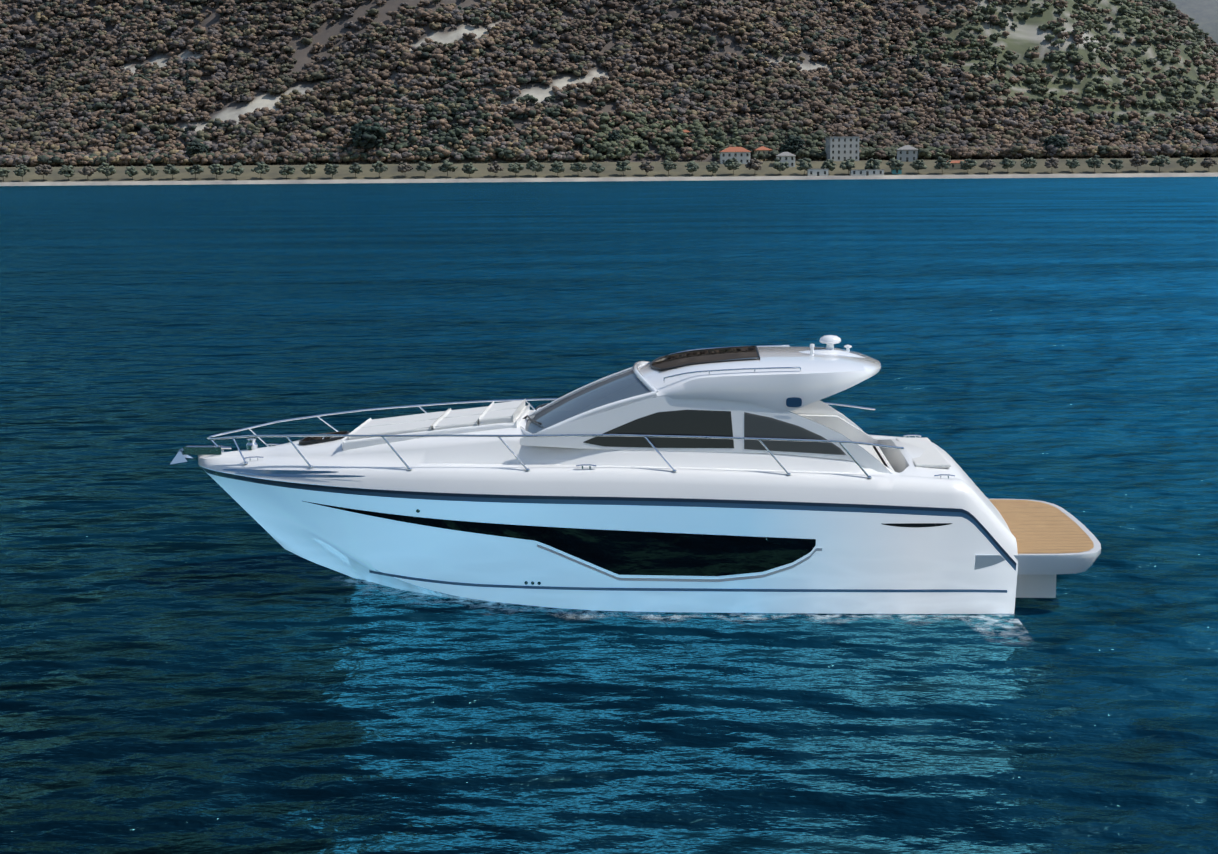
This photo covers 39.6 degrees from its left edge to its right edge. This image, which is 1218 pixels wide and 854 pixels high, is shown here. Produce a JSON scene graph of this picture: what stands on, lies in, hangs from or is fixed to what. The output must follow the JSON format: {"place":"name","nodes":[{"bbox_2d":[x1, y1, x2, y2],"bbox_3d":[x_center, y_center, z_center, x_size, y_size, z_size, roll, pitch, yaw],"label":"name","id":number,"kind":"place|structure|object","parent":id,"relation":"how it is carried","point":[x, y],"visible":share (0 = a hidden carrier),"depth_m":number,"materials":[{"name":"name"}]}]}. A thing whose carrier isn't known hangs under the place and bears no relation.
{"place":"outdoors","nodes":[
{"label":"outdoors","id":0,"kind":"place"},
{"bbox_2d":[0,177,1217,853],"bbox_3d":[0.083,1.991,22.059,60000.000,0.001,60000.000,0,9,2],"label":"sea","id":1,"kind":"structure","parent":0,"point":[196,657],"depth_m":24.12,"materials":[{"name":"blue liquid"}]},
{"bbox_2d":[170,335,1100,644],"bbox_3d":[0.158,0.684,21.852,11.830,3.745,6.165,0,9,3],"label":"boat","id":2,"kind":"object","parent":1,"relation":"on","point":[760,479],"visible":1,"depth_m":20.28,"materials":[{"name":"white plastic"}]},
{"bbox_2d":[0,0,1217,185],"bbox_3d":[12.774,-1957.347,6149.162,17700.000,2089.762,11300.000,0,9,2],"label":"hillside","id":3,"kind":"structure","parent":0,"point":[1023,37],"depth_m":929.76,"materials":[{"name":"green plant"}]},
{"bbox_2d":[0,167,9,181],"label":"tree","id":4,"kind":"object","parent":3,"relation":"on","point":[4,172],"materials":[{"name":"green plant"}]},
{"bbox_2d":[13,164,30,181],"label":"tree","id":5,"kind":"object","parent":3,"relation":"on","point":[20,171],"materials":[{"name":"green plant"}]},
{"bbox_2d":[35,164,52,179],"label":"tree","id":6,"kind":"object","parent":3,"relation":"on","point":[45,169],"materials":[{"name":"plant"}]},
{"bbox_2d":[58,165,74,176],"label":"tree","id":7,"kind":"object","parent":3,"relation":"on","point":[67,171],"visible":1,"depth_m":829.08,"materials":[{"name":"green plant"}]},
{"bbox_2d":[77,166,95,175],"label":"tree","id":8,"kind":"object","parent":3,"relation":"on","point":[88,170],"visible":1,"depth_m":827.95,"materials":[{"name":"plant"}]},
{"bbox_2d":[96,162,116,179],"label":"tree","id":9,"kind":"object","parent":3,"relation":"on","point":[109,170],"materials":[{"name":"green plant"}]},
{"bbox_2d":[125,166,138,179],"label":"tree","id":10,"kind":"object","parent":3,"relation":"on","point":[131,171],"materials":[{"name":"green plant"}]},
{"bbox_2d":[141,164,158,175],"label":"tree","id":11,"kind":"object","parent":3,"relation":"on","point":[148,169],"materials":[{"name":"green plant"}]},
{"bbox_2d":[163,164,179,179],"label":"tree","id":12,"kind":"object","parent":3,"relation":"on","point":[170,169],"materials":[{"name":"green plant"}]},
{"bbox_2d":[185,73,190,95],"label":"tree","id":13,"kind":"object","parent":3,"relation":"on","point":[188,90],"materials":[{"name":"plant"}]},
{"bbox_2d":[185,165,203,179],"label":"tree","id":14,"kind":"object","parent":3,"relation":"on","point":[191,170],"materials":[{"name":"green plant"}]},
{"bbox_2d":[186,142,208,154],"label":"tree","id":15,"kind":"object","parent":3,"relation":"on","point":[196,147],"visible":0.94,"depth_m":868.30,"materials":[{"name":"green plant"}]},
{"bbox_2d":[208,164,223,178],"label":"tree","id":16,"kind":"object","parent":3,"relation":"on","point":[217,169],"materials":[{"name":"green plant"}]},
{"bbox_2d":[226,162,243,179],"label":"tree","id":17,"kind":"object","parent":3,"relation":"on","point":[235,169],"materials":[{"name":"green plant"}]},
{"bbox_2d":[251,161,269,174],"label":"tree","id":18,"kind":"object","parent":3,"relation":"on","point":[260,167],"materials":[{"name":"green plant"}]},
{"bbox_2d":[279,165,294,178],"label":"tree","id":19,"kind":"object","parent":3,"relation":"on","point":[289,169],"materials":[{"name":"green plant"}]},
{"bbox_2d":[301,163,317,173],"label":"tree","id":20,"kind":"object","parent":3,"relation":"on","point":[309,168],"visible":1,"depth_m":824.82,"materials":[{"name":"green plant"}]},
{"bbox_2d":[324,163,338,178],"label":"tree","id":21,"kind":"object","parent":3,"relation":"on","point":[329,169],"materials":[{"name":"green plant"}]},
{"bbox_2d":[349,162,362,177],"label":"tree","id":22,"kind":"object","parent":3,"relation":"on","point":[356,167],"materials":[{"name":"green plant"}]},
{"bbox_2d":[349,119,386,160],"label":"tree","id":23,"kind":"object","parent":3,"relation":"on","point":[360,133],"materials":[{"name":"green plant"}]},
{"bbox_2d":[370,161,387,176],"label":"tree","id":24,"kind":"object","parent":3,"relation":"on","point":[378,169],"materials":[{"name":"green plant"}]},
{"bbox_2d":[397,162,412,172],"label":"tree","id":25,"kind":"object","parent":3,"relation":"on","point":[405,167],"visible":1,"depth_m":824.73,"materials":[{"name":"green plant"}]},
{"bbox_2d":[415,161,431,172],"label":"tree","id":26,"kind":"object","parent":3,"relation":"on","point":[423,166],"visible":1,"depth_m":824.01,"materials":[{"name":"green plant"}]},
{"bbox_2d":[438,159,457,177],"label":"tree","id":27,"kind":"object","parent":3,"relation":"on","point":[446,164],"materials":[{"name":"green plant"}]},
{"bbox_2d":[462,162,477,177],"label":"tree","id":28,"kind":"object","parent":3,"relation":"on","point":[468,168],"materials":[{"name":"green plant"}]},
{"bbox_2d":[487,161,503,172],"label":"tree","id":29,"kind":"object","parent":3,"relation":"on","point":[495,167],"visible":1,"depth_m":824.53,"materials":[{"name":"plant"}]},
{"bbox_2d":[508,162,523,176],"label":"tree","id":30,"kind":"object","parent":3,"relation":"on","point":[516,167],"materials":[{"name":"green plant"}]},
{"bbox_2d":[526,160,544,176],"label":"tree","id":31,"kind":"object","parent":3,"relation":"on","point":[532,165],"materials":[{"name":"green plant"}]},
{"bbox_2d":[549,161,564,174],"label":"tree","id":32,"kind":"object","parent":3,"relation":"on","point":[558,167],"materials":[{"name":"green plant"}]},
{"bbox_2d":[570,162,587,171],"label":"tree","id":33,"kind":"object","parent":3,"relation":"on","point":[578,166],"visible":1,"depth_m":825.02,"materials":[{"name":"green plant"}]},
{"bbox_2d":[589,161,604,173],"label":"tree","id":34,"kind":"object","parent":3,"relation":"on","point":[598,168],"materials":[{"name":"green plant"}]},
{"bbox_2d":[0,0,1217,166],"bbox_3d":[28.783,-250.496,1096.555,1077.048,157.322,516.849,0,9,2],"label":"hill trees","id":35,"kind":"object","parent":3,"relation":"on","point":[25,109],"visible":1,"depth_m":926.43,"materials":[{"name":"green plant"}]},
{"bbox_2d":[608,130,622,140],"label":"tree","id":36,"kind":"object","parent":3,"relation":"on","point":[613,136],"visible":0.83,"depth_m":870.80,"materials":[{"name":"green plant"}]},
{"bbox_2d":[615,160,630,171],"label":"tree","id":37,"kind":"object","parent":3,"relation":"on","point":[622,166],"visible":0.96,"depth_m":825.93,"materials":[{"name":"green plant"}]},
{"bbox_2d":[639,161,653,175],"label":"tree","id":38,"kind":"object","parent":3,"relation":"on","point":[647,167],"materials":[{"name":"green plant"}]},
{"bbox_2d":[661,158,676,175],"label":"tree","id":39,"kind":"object","parent":3,"relation":"on","point":[667,163],"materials":[{"name":"green plant"}]},
{"bbox_2d":[685,161,698,171],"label":"tree","id":40,"kind":"object","parent":3,"relation":"on","point":[692,166],"visible":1,"depth_m":826.61,"materials":[{"name":"green plant"}]},
{"bbox_2d":[706,161,719,175],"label":"tree","id":41,"kind":"object","parent":3,"relation":"on","point":[712,167],"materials":[{"name":"green plant"}]},
{"bbox_2d":[723,157,741,174],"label":"tree","id":42,"kind":"object","parent":3,"relation":"on","point":[729,164],"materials":[{"name":"green plant"}]},
{"bbox_2d":[720,152,749,163],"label":"villa walls","id":43,"kind":"structure","parent":3,"relation":"on","point":[744,158],"depth_m":849.91,"materials":[{"name":"white paint"}]},
{"bbox_2d":[720,147,750,151],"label":"roof","id":44,"kind":"structure","parent":43,"relation":"on","point":[735,149],"depth_m":850.48,"materials":[{"name":"orange tile"}]},
{"bbox_2d":[723,153,747,162],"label":"windows","id":45,"kind":"structure","parent":43,"relation":"attached to","point":[735,156],"depth_m":849.90,"materials":[{"name":"black glass"}]},
{"bbox_2d":[733,59,737,82],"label":"tree","id":46,"kind":"object","parent":3,"relation":"on","point":[735,65],"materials":[{"name":"plant"}]},
{"bbox_2d":[745,158,762,169],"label":"tree","id":47,"kind":"object","parent":3,"relation":"on","point":[754,163],"visible":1,"depth_m":826.47,"materials":[{"name":"plant"}]},
{"bbox_2d":[753,150,771,160],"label":"house walls","id":48,"kind":"structure","parent":3,"relation":"on","point":[761,151],"depth_m":870.76,"materials":[{"name":"beige"}]},
{"bbox_2d":[755,146,771,149],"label":"house roof","id":49,"kind":"object","parent":48,"relation":"on","point":[762,148],"visible":0.74,"depth_m":871.16,"materials":[{"name":"brown tile"}]},
{"bbox_2d":[773,158,788,170],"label":"tree","id":50,"kind":"object","parent":3,"relation":"on","point":[781,166],"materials":[{"name":"green plant"}]},
{"bbox_2d":[776,156,794,166],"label":"house walls","id":51,"kind":"structure","parent":3,"relation":"on","point":[788,160],"depth_m":843.50,"materials":[{"name":"grey paint"}]},
{"bbox_2d":[776,152,795,155],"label":"house roof","id":52,"kind":"object","parent":51,"relation":"on","point":[785,154],"visible":0.9,"depth_m":843.84,"materials":[{"name":"grey"}]},
{"bbox_2d":[780,135,805,153],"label":"tree","id":53,"kind":"object","parent":3,"relation":"on","point":[793,145],"visible":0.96,"depth_m":870.07,"materials":[{"name":"green plant"}]},
{"bbox_2d":[796,158,812,174],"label":"tree","id":54,"kind":"object","parent":3,"relation":"on","point":[803,164],"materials":[{"name":"green plant"}]},
{"bbox_2d":[807,169,827,175],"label":"boathouse walls","id":55,"kind":"structure","parent":3,"relation":"on","point":[815,171],"depth_m":824.18,"materials":[{"name":"grey paint"}]},
{"bbox_2d":[821,159,835,174],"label":"tree","id":56,"kind":"object","parent":3,"relation":"on","point":[828,164],"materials":[{"name":"green plant"}]},
{"bbox_2d":[825,137,859,160],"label":"palazzo walls","id":57,"kind":"structure","parent":3,"relation":"on","point":[835,149],"depth_m":856.52,"materials":[{"name":"white paint"}]},
{"bbox_2d":[826,138,857,160],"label":"windows","id":58,"kind":"structure","parent":57,"relation":"attached to","point":[844,150],"depth_m":856.61,"materials":[{"name":"black glass"}]},
{"bbox_2d":[825,136,859,137],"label":"roof","id":59,"kind":"structure","parent":57,"relation":"on","point":[842,136],"depth_m":855.50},
{"bbox_2d":[844,139,857,159],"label":"palazzo trim","id":60,"kind":"structure","parent":57,"relation":"attached to","point":[851,147],"depth_m":856.84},
{"bbox_2d":[839,158,854,174],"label":"tree","id":61,"kind":"object","parent":3,"relation":"on","point":[849,163],"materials":[{"name":"green plant"}]},
{"bbox_2d":[858,29,861,44],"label":"tree","id":62,"kind":"object","parent":3,"relation":"on","point":[859,37],"visible":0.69,"depth_m":984.58,"materials":[{"name":"green plant"}]},
{"bbox_2d":[850,170,883,175],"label":"boathouse walls","id":63,"kind":"structure","parent":3,"relation":"on","point":[857,172],"depth_m":824.04,"materials":[{"name":"grey paint"}]},
{"bbox_2d":[853,171,881,174],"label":"house window","id":64,"kind":"structure","parent":63,"relation":"attached to","point":[866,172],"depth_m":824.20,"materials":[{"name":"grey"}]},
{"bbox_2d":[864,158,881,169],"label":"tree","id":65,"kind":"object","parent":3,"relation":"on","point":[875,163],"visible":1,"depth_m":824.11,"materials":[{"name":"green plant"}]},
{"bbox_2d":[886,157,903,169],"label":"tree","id":66,"kind":"object","parent":3,"relation":"on","point":[894,162],"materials":[{"name":"green plant"}]},
{"bbox_2d":[891,169,901,173],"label":"kiosk walls","id":67,"kind":"structure","parent":3,"relation":"on","point":[894,171],"depth_m":828.39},
{"bbox_2d":[897,150,917,161],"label":"house walls","id":68,"kind":"structure","parent":3,"relation":"on","point":[910,155],"depth_m":851.95,"materials":[{"name":"grey"}]},
{"bbox_2d":[900,151,914,161],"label":"windows","id":69,"kind":"structure","parent":68,"relation":"attached to","point":[907,157],"depth_m":852.21,"materials":[{"name":"grey"}]},
{"bbox_2d":[897,145,918,149],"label":"house roof","id":70,"kind":"object","parent":68,"relation":"on","point":[907,147],"visible":0.9,"depth_m":852.19,"materials":[{"name":"grey"}]},
{"bbox_2d":[915,53,919,71],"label":"tree","id":71,"kind":"object","parent":3,"relation":"on","point":[917,62],"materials":[{"name":"green plant"}]},
{"bbox_2d":[909,159,926,169],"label":"tree","id":72,"kind":"object","parent":3,"relation":"on","point":[916,164],"visible":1,"depth_m":825.82,"materials":[{"name":"green plant"}]},
{"bbox_2d":[934,156,950,172],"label":"tree","id":73,"kind":"object","parent":3,"relation":"on","point":[942,163],"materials":[{"name":"green plant"}]},
{"bbox_2d":[941,163,974,168],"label":"shed walls","id":74,"kind":"structure","parent":3,"relation":"on","point":[957,165],"depth_m":836.60,"materials":[{"name":"grey paint"}]},
{"bbox_2d":[947,160,963,162],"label":"shed roof","id":75,"kind":"structure","parent":74,"relation":"on","point":[955,161],"depth_m":838.05,"materials":[{"name":"orange tile"}]},
{"bbox_2d":[960,159,976,173],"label":"tree","id":76,"kind":"object","parent":3,"relation":"on","point":[965,165],"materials":[{"name":"green plant"}]},
{"bbox_2d":[979,159,996,169],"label":"tree","id":77,"kind":"object","parent":3,"relation":"on","point":[989,164],"visible":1,"depth_m":822.15,"materials":[{"name":"plant"}]},
{"bbox_2d":[993,58,996,78],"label":"tree","id":78,"kind":"object","parent":3,"relation":"on","point":[995,65],"visible":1,"depth_m":970.37,"materials":[{"name":"green plant"}]},
{"bbox_2d":[999,158,1015,172],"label":"tree","id":79,"kind":"object","parent":3,"relation":"on","point":[1006,163],"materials":[{"name":"green plant"}]},
{"bbox_2d":[1020,157,1037,172],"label":"tree","id":80,"kind":"object","parent":3,"relation":"on","point":[1026,165],"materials":[{"name":"green plant"}]},
{"bbox_2d":[1044,157,1058,172],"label":"tree","id":81,"kind":"object","parent":3,"relation":"on","point":[1051,162],"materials":[{"name":"plant"}]},
{"bbox_2d":[1042,135,1067,149],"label":"tree","id":82,"kind":"object","parent":3,"relation":"on","point":[1058,141],"visible":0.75,"depth_m":859.82,"materials":[{"name":"green plant"}]},
{"bbox_2d":[1065,159,1079,168],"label":"tree","id":83,"kind":"object","parent":3,"relation":"on","point":[1074,163],"visible":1,"depth_m":822.66,"materials":[{"name":"green plant"}]},
{"bbox_2d":[1085,155,1104,168],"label":"tree","id":84,"kind":"object","parent":3,"relation":"on","point":[1096,162],"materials":[{"name":"green plant"}]},
{"bbox_2d":[1110,111,1114,128],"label":"tree","id":85,"kind":"object","parent":3,"relation":"on","point":[1112,116],"visible":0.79,"depth_m":965.91,"materials":[{"name":"green plant"}]},
{"bbox_2d":[1108,159,1123,172],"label":"tree","id":86,"kind":"object","parent":3,"relation":"on","point":[1117,164],"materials":[{"name":"green plant"}]},
{"bbox_2d":[1129,154,1148,171],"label":"tree","id":87,"kind":"object","parent":3,"relation":"on","point":[1136,160],"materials":[{"name":"green plant"}]},
{"bbox_2d":[1149,155,1170,171],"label":"tree","id":88,"kind":"object","parent":3,"relation":"on","point":[1159,160],"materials":[{"name":"green plant"}]},
{"bbox_2d":[1176,156,1196,171],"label":"tree","id":89,"kind":"object","parent":3,"relation":"on","point":[1189,161],"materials":[{"name":"green plant"}]},
{"bbox_2d":[1200,157,1217,167],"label":"tree","id":90,"kind":"object","parent":3,"relation":"on","point":[1206,162],"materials":[{"name":"green plant"}]}
]}

